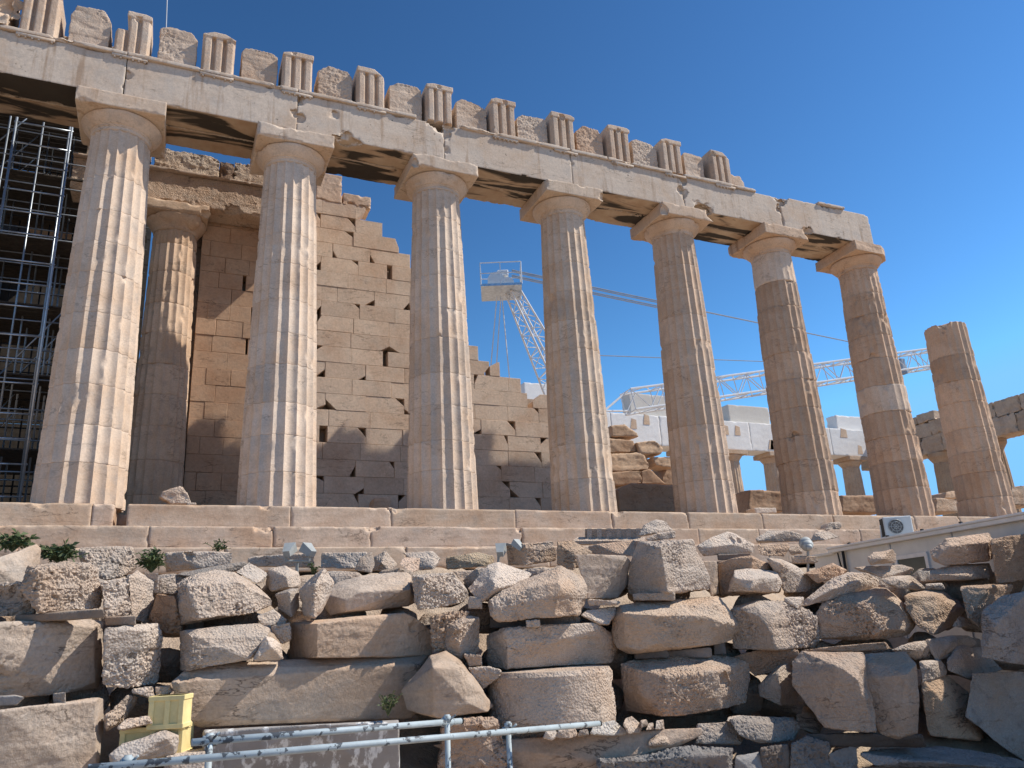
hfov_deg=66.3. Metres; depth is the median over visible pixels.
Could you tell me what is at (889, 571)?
marble block
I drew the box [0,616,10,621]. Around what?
filler stone
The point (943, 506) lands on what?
floor block
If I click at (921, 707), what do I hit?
filler stone
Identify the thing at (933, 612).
marble block
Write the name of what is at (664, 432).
beam block
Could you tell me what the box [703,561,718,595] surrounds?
marble block
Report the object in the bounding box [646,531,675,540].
rubble stone
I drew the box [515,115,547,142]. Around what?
frieze stump
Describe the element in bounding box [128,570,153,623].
marble block
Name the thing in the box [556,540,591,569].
rubble stone
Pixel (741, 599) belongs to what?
filler stone
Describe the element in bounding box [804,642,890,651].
rubble stone
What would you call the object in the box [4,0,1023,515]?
sky
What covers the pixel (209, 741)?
pipe railing
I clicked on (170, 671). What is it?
filler stone
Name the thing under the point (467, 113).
frieze stump
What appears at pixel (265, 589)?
filler stone
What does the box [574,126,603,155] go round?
frieze stump
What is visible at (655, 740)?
marble block
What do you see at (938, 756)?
marble block
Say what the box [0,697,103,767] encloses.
marble block
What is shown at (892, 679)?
marble block
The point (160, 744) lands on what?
marble block
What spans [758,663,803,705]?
marble block
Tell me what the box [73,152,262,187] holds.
porch ledge
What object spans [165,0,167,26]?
lightning rod
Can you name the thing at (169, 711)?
plastic crate
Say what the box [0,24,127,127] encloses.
architrave block
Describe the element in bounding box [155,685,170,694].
rubble stone
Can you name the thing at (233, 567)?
marble block
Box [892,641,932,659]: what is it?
rubble stone
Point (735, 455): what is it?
column
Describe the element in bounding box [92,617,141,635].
filler stone
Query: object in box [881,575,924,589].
marble block
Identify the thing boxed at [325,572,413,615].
marble block
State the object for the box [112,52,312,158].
architrave block
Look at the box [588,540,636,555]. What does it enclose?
marble block
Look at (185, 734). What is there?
plastic crate
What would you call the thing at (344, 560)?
marble block
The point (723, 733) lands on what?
marble block
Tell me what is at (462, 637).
marble block
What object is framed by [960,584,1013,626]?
marble block
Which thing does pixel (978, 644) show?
filler stone
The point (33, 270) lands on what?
scaffold
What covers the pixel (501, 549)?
floodlight
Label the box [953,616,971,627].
rubble stone
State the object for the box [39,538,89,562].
weed
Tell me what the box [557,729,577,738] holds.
rubble stone
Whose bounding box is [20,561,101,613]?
marble block
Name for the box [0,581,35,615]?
marble block
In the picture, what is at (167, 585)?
rubble stone
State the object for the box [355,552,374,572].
rubble stone
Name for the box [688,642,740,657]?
filler stone
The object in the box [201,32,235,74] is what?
triglyph block
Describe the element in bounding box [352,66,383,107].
triglyph block
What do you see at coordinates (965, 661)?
marble block
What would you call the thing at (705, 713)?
filler stone
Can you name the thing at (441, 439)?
marble column
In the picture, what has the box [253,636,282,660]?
rubble stone
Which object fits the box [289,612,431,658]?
marble block
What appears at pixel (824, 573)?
rubble stone
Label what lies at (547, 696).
stone block
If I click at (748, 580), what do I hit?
marble block
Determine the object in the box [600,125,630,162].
triglyph block
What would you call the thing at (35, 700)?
filler stone
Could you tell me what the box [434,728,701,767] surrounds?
marble block
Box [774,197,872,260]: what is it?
architrave block
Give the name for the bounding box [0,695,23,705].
prop stone
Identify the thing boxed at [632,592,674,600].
prop stone
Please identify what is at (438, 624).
rubble stone
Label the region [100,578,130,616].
marble block
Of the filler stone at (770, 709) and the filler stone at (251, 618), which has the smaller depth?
the filler stone at (251, 618)
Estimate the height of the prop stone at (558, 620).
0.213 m
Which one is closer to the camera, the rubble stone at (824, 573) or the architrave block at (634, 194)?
the rubble stone at (824, 573)
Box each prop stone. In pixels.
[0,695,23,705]
[53,692,65,703]
[464,653,481,666]
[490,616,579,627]
[526,619,540,627]
[587,599,619,605]
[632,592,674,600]
[668,647,711,657]
[714,642,725,654]
[717,554,749,559]
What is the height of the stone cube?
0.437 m
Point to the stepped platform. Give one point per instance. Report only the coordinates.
(246, 532)
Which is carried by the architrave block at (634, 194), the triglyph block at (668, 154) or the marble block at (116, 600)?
the triglyph block at (668, 154)
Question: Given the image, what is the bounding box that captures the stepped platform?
[0,502,990,576]
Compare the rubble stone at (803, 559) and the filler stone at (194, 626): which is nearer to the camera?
the filler stone at (194, 626)
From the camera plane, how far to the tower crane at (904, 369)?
54.19 m
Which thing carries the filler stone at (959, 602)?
on the filler stone at (978, 644)
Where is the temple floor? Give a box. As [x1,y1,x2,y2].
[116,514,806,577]
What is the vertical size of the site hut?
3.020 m
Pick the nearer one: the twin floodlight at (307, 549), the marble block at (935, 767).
the marble block at (935, 767)
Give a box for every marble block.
[0,544,40,583]
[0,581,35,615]
[0,619,103,696]
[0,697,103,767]
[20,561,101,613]
[79,546,137,580]
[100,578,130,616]
[101,623,162,688]
[103,695,138,730]
[109,730,178,761]
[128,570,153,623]
[149,594,182,634]
[164,551,231,571]
[171,655,427,727]
[176,561,246,576]
[177,569,271,624]
[179,623,269,670]
[248,553,314,567]
[266,566,300,590]
[275,588,298,616]
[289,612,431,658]
[299,568,333,618]
[321,552,366,568]
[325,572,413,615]
[401,651,492,718]
[403,551,439,569]
[413,572,467,609]
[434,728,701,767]
[437,716,515,767]
[444,615,479,658]
[446,552,493,569]
[468,562,530,601]
[486,622,617,670]
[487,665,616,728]
[488,565,586,621]
[507,541,555,565]
[575,554,629,598]
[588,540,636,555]
[596,745,732,767]
[612,596,738,653]
[621,655,749,716]
[627,539,710,595]
[648,734,681,746]
[696,722,743,744]
[697,531,753,555]
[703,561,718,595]
[718,555,780,595]
[728,568,781,592]
[729,715,799,743]
[730,600,819,650]
[734,752,761,767]
[756,530,803,542]
[758,543,789,556]
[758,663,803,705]
[760,744,790,767]
[767,558,812,592]
[789,735,829,767]
[792,651,876,732]
[796,712,822,733]
[803,572,878,605]
[811,531,838,541]
[815,587,915,640]
[829,746,857,767]
[855,565,913,577]
[860,746,1023,767]
[863,766,1023,767]
[865,651,918,738]
[868,549,895,564]
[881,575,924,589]
[904,590,964,634]
[919,563,992,581]
[919,659,946,682]
[921,675,982,740]
[925,635,975,659]
[930,533,992,565]
[946,645,1002,679]
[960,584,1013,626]
[965,671,1023,760]
[981,591,1023,664]
[990,534,1023,583]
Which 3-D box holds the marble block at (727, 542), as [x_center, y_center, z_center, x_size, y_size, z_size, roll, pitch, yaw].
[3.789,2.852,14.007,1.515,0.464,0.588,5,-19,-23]
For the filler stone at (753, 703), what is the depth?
12.64 m
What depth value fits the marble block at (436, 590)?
11.11 m
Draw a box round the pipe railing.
[87,714,601,767]
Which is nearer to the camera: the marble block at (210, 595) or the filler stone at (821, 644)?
the marble block at (210, 595)
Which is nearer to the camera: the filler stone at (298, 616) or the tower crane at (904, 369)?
the filler stone at (298, 616)
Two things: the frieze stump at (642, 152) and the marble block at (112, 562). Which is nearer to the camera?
the marble block at (112, 562)
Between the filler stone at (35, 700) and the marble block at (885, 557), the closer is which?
the filler stone at (35, 700)
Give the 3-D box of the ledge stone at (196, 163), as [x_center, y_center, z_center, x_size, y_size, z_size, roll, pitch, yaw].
[-10.045,-6.616,24.234,1.858,0.846,0.790,5,-19,-23]
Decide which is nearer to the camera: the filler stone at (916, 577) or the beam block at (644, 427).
the filler stone at (916, 577)
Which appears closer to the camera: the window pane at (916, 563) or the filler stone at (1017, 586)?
the filler stone at (1017, 586)
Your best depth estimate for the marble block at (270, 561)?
13.76 m
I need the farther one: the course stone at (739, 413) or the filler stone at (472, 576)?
the course stone at (739, 413)
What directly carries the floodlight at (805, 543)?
on the filler stone at (815, 587)
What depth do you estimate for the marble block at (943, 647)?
12.82 m
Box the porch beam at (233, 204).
[70,157,262,229]
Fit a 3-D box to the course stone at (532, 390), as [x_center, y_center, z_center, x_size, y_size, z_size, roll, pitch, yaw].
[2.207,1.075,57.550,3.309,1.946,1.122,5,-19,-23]
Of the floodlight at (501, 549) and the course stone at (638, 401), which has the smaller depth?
the floodlight at (501, 549)
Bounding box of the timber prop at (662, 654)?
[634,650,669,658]
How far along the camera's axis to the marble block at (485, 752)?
10.07 m
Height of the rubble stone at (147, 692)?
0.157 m
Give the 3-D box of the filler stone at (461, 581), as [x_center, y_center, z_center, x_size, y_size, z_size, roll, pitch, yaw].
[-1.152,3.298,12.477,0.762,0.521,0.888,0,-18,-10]
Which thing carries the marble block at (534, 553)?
on the filler stone at (534, 571)
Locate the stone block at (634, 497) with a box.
[615,483,674,511]
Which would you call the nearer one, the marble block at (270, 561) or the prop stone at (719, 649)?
the prop stone at (719, 649)
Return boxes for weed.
[0,528,39,551]
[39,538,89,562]
[134,545,166,572]
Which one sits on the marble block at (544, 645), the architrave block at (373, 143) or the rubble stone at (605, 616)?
the rubble stone at (605, 616)
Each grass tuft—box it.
[204,538,230,551]
[307,562,320,573]
[377,691,402,715]
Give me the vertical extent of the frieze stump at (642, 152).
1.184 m
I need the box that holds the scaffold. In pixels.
[0,114,150,513]
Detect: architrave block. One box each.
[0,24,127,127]
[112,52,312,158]
[295,89,443,184]
[440,125,577,207]
[570,149,685,227]
[679,174,782,245]
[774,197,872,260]
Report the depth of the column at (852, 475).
66.98 m
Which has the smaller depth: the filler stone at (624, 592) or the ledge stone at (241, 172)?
the filler stone at (624, 592)
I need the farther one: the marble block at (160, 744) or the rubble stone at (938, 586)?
the rubble stone at (938, 586)
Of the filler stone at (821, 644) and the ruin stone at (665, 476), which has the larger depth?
the ruin stone at (665, 476)
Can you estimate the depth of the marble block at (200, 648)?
9.70 m
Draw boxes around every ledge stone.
[154,148,219,176]
[219,162,234,178]
[234,162,263,183]
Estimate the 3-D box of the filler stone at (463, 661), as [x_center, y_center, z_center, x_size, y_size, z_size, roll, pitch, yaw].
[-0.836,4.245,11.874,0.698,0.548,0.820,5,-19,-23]
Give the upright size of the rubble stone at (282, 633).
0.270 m
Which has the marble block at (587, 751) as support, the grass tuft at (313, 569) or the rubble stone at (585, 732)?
the rubble stone at (585, 732)
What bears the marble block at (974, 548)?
on the marble block at (963, 572)
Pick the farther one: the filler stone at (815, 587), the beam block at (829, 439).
the beam block at (829, 439)
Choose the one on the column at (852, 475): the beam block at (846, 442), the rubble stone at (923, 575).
the beam block at (846, 442)
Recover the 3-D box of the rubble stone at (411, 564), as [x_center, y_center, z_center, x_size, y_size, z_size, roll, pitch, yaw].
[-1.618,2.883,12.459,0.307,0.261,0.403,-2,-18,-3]
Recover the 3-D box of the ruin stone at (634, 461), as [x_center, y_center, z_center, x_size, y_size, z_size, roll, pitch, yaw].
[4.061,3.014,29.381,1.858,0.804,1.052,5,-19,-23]
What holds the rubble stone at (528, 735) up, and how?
on the marble block at (587, 751)
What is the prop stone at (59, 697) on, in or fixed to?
on the marble block at (68, 734)
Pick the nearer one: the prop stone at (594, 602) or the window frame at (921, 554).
the prop stone at (594, 602)
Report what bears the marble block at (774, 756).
on the ground
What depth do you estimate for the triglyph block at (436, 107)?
23.80 m
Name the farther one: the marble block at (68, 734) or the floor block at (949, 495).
the floor block at (949, 495)
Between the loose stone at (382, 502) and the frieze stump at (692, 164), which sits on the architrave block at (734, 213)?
the frieze stump at (692, 164)
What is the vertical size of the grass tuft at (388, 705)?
0.297 m
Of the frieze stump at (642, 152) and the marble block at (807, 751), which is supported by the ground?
the marble block at (807, 751)
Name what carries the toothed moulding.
on the marble block at (624, 548)
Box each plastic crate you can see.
[119,722,193,758]
[146,693,193,729]
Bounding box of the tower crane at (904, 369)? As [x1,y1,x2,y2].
[606,348,930,415]
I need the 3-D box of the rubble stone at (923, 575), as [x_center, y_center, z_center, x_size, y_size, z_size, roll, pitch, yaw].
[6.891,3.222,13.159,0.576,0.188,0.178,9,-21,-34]
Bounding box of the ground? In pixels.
[11,566,1022,767]
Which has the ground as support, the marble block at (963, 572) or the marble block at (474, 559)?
the marble block at (474, 559)
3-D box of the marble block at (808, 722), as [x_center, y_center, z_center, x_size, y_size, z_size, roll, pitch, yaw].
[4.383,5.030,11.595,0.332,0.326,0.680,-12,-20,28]
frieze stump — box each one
[68,5,111,47]
[157,27,197,65]
[239,48,277,85]
[314,66,351,100]
[384,83,421,120]
[452,99,486,130]
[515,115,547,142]
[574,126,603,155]
[629,139,657,167]
[681,153,704,177]
[731,174,743,186]
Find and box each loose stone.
[159,486,190,504]
[369,497,390,507]
[746,507,776,513]
[820,522,839,529]
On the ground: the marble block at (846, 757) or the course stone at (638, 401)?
the marble block at (846, 757)
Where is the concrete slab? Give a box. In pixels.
[202,720,399,767]
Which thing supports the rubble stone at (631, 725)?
on the marble block at (587, 751)
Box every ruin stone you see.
[608,424,637,439]
[610,438,635,453]
[611,452,648,471]
[612,471,641,488]
[634,441,662,457]
[640,469,664,484]
[646,457,670,470]
[652,469,671,484]
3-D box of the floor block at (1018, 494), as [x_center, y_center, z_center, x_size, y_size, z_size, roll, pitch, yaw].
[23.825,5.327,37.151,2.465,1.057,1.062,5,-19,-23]
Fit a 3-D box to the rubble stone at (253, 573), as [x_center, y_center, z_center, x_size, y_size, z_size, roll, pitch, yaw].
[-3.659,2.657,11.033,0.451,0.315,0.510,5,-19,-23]
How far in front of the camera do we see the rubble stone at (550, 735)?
9.95 m
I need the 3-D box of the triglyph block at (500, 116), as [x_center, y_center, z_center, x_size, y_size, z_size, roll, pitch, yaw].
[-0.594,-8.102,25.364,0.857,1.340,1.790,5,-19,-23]
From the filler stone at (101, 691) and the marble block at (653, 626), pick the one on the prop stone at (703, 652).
the marble block at (653, 626)
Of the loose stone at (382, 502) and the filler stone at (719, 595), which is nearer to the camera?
the filler stone at (719, 595)
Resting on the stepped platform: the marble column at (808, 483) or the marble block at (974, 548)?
the marble column at (808, 483)
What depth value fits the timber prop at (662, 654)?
11.73 m
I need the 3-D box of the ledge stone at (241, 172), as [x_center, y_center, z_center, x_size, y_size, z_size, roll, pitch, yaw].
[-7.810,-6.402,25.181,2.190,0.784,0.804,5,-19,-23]
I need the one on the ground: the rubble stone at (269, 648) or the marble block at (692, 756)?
the marble block at (692, 756)
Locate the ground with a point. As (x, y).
(419, 755)
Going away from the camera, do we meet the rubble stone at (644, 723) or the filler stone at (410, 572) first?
the rubble stone at (644, 723)
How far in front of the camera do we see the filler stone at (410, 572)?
11.96 m
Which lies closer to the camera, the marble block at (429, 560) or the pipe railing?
the pipe railing
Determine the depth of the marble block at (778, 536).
15.94 m
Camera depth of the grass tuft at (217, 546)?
13.03 m
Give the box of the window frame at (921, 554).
[895,552,930,604]
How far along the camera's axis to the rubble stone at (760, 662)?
12.25 m
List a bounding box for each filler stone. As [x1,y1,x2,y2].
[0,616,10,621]
[0,695,48,708]
[48,680,109,710]
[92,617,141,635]
[109,683,163,719]
[148,619,203,637]
[153,574,185,601]
[157,648,182,682]
[203,612,261,627]
[253,650,287,660]
[261,577,307,608]
[271,601,316,629]
[316,607,366,619]
[327,571,360,583]
[379,568,414,585]
[381,607,416,618]
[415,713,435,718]
[419,613,435,628]
[439,650,470,672]
[440,578,463,607]
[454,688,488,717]
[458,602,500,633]
[464,568,488,601]
[482,650,487,666]
[524,567,550,577]
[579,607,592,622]
[588,575,628,599]
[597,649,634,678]
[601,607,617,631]
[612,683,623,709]
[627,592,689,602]
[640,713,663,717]
[671,710,715,717]
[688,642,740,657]
[706,561,726,597]
[729,673,762,715]
[734,594,770,605]
[759,698,804,716]
[783,574,823,599]
[797,640,838,652]
[810,603,821,614]
[834,639,893,654]
[875,575,908,602]
[907,632,935,668]
[910,568,947,592]
[918,684,923,711]
[941,635,980,675]
[945,598,961,630]
[947,579,990,602]
[961,603,981,632]
[989,572,1023,593]
[994,660,1023,670]
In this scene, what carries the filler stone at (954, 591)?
on the filler stone at (974, 628)
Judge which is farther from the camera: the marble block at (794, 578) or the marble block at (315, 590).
the marble block at (794, 578)
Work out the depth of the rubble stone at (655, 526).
14.53 m
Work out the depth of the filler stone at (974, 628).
14.20 m
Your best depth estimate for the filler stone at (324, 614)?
11.22 m
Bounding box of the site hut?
[810,512,1023,671]
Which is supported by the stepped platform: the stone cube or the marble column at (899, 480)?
the marble column at (899, 480)
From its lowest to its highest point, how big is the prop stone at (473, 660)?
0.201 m
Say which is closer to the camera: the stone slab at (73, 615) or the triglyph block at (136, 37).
the stone slab at (73, 615)
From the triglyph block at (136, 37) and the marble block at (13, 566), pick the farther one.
the triglyph block at (136, 37)
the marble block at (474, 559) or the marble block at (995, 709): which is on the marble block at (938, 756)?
the marble block at (995, 709)
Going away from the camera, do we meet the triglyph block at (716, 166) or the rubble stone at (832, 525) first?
the rubble stone at (832, 525)
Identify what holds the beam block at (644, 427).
on the far column
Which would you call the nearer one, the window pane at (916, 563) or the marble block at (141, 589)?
the marble block at (141, 589)
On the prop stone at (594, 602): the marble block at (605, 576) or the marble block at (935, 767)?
the marble block at (605, 576)
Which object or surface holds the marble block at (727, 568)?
on the filler stone at (741, 599)
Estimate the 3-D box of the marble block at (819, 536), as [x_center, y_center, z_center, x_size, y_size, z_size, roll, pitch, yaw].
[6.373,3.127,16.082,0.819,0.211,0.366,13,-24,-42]
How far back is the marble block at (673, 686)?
11.46 m
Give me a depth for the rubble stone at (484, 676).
10.68 m
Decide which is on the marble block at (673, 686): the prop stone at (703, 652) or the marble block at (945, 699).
the prop stone at (703, 652)
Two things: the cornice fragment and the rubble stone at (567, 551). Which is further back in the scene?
the cornice fragment
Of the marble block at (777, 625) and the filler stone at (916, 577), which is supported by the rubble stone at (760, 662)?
the marble block at (777, 625)
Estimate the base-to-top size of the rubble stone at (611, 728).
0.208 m
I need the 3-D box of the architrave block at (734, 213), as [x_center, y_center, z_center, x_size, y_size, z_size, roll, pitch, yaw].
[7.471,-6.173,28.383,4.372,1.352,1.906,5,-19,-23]
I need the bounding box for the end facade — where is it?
[861,393,1023,516]
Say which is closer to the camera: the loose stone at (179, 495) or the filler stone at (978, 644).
the filler stone at (978, 644)
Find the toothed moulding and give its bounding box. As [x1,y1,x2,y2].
[574,529,644,544]
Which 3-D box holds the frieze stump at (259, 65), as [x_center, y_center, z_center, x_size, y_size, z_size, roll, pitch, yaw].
[-7.194,-8.694,22.207,0.988,1.228,0.804,5,-19,-23]
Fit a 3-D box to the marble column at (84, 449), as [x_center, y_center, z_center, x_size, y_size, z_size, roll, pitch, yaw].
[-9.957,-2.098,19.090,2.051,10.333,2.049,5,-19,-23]
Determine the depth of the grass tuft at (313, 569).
12.81 m
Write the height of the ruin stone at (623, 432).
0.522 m
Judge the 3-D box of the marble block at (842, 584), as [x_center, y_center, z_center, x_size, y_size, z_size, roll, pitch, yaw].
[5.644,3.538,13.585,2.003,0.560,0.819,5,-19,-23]
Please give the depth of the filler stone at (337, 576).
11.71 m
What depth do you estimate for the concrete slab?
9.27 m
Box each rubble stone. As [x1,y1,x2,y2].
[117,716,151,730]
[132,686,154,697]
[145,573,158,592]
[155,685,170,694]
[159,576,176,593]
[236,563,266,583]
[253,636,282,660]
[257,609,286,625]
[271,623,291,643]
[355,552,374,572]
[372,551,396,570]
[399,557,419,571]
[429,611,468,651]
[454,570,472,581]
[468,596,482,608]
[468,666,501,688]
[481,719,497,729]
[502,731,545,738]
[543,731,556,740]
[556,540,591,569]
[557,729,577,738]
[577,729,588,736]
[581,606,616,625]
[590,720,626,735]
[623,716,641,733]
[638,519,671,535]
[640,719,647,727]
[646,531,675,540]
[646,723,653,729]
[655,720,664,729]
[727,715,740,721]
[734,649,798,675]
[784,597,803,608]
[788,545,802,554]
[791,556,817,563]
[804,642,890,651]
[805,563,846,583]
[826,522,841,529]
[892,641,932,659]
[917,570,929,581]
[925,583,944,589]
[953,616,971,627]
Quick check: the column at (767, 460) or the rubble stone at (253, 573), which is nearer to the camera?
the rubble stone at (253, 573)
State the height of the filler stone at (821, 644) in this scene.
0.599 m
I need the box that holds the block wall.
[183,173,551,510]
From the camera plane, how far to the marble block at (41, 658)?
9.04 m
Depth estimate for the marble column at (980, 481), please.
29.84 m
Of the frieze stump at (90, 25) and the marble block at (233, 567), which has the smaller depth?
the marble block at (233, 567)
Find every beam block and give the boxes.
[606,412,610,426]
[610,412,660,445]
[658,416,668,451]
[724,421,751,451]
[745,422,773,455]
[825,428,832,455]
[829,428,866,459]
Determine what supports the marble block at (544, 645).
on the stone block at (547, 696)
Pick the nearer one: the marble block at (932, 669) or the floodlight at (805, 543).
the marble block at (932, 669)
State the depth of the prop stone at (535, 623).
11.13 m
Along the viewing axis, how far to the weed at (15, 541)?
11.52 m
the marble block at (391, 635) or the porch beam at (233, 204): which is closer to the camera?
the marble block at (391, 635)
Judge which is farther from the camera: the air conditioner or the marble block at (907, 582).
the air conditioner
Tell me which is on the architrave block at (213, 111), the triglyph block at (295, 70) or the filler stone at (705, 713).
the triglyph block at (295, 70)
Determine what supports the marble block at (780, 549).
on the ground
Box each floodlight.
[282,542,316,571]
[495,539,522,561]
[799,537,812,571]
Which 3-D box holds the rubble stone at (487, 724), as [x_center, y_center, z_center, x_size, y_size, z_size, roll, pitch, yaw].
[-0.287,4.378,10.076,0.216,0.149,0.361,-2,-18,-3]
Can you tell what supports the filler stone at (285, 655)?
on the filler stone
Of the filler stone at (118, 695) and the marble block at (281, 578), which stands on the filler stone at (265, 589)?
the marble block at (281, 578)
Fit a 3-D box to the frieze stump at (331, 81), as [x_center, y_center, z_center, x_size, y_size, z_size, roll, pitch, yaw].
[-5.269,-8.539,23.027,1.022,1.234,0.820,5,-19,-23]
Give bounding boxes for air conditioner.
[879,515,913,537]
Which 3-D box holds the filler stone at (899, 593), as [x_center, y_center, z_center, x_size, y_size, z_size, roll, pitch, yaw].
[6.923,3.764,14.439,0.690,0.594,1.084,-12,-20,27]
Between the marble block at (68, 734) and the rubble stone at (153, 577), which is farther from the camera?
the rubble stone at (153, 577)
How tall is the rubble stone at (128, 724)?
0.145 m
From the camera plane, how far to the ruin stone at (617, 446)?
29.17 m
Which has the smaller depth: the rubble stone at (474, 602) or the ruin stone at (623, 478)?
the rubble stone at (474, 602)
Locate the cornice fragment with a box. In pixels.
[0,0,22,27]
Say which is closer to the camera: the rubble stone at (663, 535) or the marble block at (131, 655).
the marble block at (131, 655)
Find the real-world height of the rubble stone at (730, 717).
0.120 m
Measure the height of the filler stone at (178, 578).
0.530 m
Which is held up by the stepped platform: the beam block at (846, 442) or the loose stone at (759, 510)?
the loose stone at (759, 510)
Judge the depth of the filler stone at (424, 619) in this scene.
11.82 m
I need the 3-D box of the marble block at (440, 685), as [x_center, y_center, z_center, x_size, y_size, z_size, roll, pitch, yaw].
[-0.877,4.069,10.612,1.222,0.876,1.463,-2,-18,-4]
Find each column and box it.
[30,85,166,512]
[120,197,210,514]
[236,121,333,506]
[394,153,477,508]
[519,179,617,511]
[630,201,737,512]
[728,222,842,514]
[728,449,747,492]
[753,451,782,513]
[815,240,934,515]
[833,456,867,495]
[924,321,1016,516]
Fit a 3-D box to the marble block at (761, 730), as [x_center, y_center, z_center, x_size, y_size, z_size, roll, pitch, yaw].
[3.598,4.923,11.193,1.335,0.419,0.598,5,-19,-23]
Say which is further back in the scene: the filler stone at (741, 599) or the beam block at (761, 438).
the beam block at (761, 438)
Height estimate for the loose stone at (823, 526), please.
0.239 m
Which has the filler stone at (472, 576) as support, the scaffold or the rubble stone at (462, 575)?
the rubble stone at (462, 575)
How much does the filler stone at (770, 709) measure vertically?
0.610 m
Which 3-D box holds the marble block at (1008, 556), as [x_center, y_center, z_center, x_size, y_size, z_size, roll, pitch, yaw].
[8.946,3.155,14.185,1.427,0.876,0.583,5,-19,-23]
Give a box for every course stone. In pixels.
[521,382,546,398]
[622,394,665,415]
[722,404,769,423]
[826,415,862,430]
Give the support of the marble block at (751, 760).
on the ground
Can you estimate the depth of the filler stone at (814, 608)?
13.59 m
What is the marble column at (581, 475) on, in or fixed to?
on the stepped platform
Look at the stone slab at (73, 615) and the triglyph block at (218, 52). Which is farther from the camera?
the triglyph block at (218, 52)
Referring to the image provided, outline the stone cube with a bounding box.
[164,748,204,767]
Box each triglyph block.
[19,0,65,37]
[113,11,152,55]
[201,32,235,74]
[278,52,313,91]
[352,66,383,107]
[421,83,452,131]
[485,98,515,135]
[544,111,574,149]
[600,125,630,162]
[653,138,682,175]
[701,150,731,183]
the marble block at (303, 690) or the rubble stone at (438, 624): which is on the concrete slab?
the marble block at (303, 690)
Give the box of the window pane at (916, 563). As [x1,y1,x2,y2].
[898,556,925,592]
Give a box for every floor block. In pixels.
[735,490,781,513]
[839,495,875,514]
[932,491,955,498]
[932,498,957,515]
[1011,486,1023,508]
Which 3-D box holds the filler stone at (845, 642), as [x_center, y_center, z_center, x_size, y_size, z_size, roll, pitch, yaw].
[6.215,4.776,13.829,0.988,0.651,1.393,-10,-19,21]
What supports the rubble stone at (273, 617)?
on the rubble stone at (282, 633)
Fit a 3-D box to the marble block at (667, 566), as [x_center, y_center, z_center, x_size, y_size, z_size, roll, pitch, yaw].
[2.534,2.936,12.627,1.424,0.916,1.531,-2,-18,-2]
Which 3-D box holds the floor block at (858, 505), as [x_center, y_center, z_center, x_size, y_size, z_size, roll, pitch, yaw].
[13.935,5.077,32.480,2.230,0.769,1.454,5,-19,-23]
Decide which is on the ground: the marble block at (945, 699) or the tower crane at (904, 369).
the marble block at (945, 699)
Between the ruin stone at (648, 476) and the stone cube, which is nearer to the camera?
the stone cube
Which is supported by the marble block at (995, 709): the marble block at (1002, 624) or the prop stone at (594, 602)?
the marble block at (1002, 624)
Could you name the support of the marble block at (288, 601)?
on the filler stone at (298, 616)
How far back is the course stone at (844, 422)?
68.53 m
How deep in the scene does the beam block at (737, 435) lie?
62.64 m
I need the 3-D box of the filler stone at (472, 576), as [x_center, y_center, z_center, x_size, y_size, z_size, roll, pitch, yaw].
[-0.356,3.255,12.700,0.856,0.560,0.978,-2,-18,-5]
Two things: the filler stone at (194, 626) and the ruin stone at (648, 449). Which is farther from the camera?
the ruin stone at (648, 449)
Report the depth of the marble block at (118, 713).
9.05 m
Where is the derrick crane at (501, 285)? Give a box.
[479,261,849,394]
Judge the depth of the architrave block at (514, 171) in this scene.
24.41 m
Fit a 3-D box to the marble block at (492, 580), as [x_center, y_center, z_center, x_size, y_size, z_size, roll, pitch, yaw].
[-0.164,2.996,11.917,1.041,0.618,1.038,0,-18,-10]
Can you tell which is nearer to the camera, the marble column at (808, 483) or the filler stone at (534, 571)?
the filler stone at (534, 571)
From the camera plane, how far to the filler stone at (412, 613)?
11.61 m
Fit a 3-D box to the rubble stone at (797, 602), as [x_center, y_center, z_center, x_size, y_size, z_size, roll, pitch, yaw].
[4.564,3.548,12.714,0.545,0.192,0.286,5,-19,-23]
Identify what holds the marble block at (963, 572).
on the filler stone at (954, 591)
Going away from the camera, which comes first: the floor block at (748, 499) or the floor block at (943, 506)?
the floor block at (748, 499)
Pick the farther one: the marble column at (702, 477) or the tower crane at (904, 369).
the tower crane at (904, 369)
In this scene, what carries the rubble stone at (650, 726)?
on the marble block at (587, 751)
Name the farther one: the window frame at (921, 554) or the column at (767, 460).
the column at (767, 460)
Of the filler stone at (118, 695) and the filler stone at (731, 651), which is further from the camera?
the filler stone at (731, 651)
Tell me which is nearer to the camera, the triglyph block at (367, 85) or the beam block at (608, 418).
the triglyph block at (367, 85)
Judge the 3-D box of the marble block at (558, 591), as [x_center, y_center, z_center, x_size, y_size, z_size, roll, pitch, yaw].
[0.410,3.144,11.845,1.619,0.836,1.351,-1,-18,-7]
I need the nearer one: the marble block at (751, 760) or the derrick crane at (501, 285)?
the marble block at (751, 760)

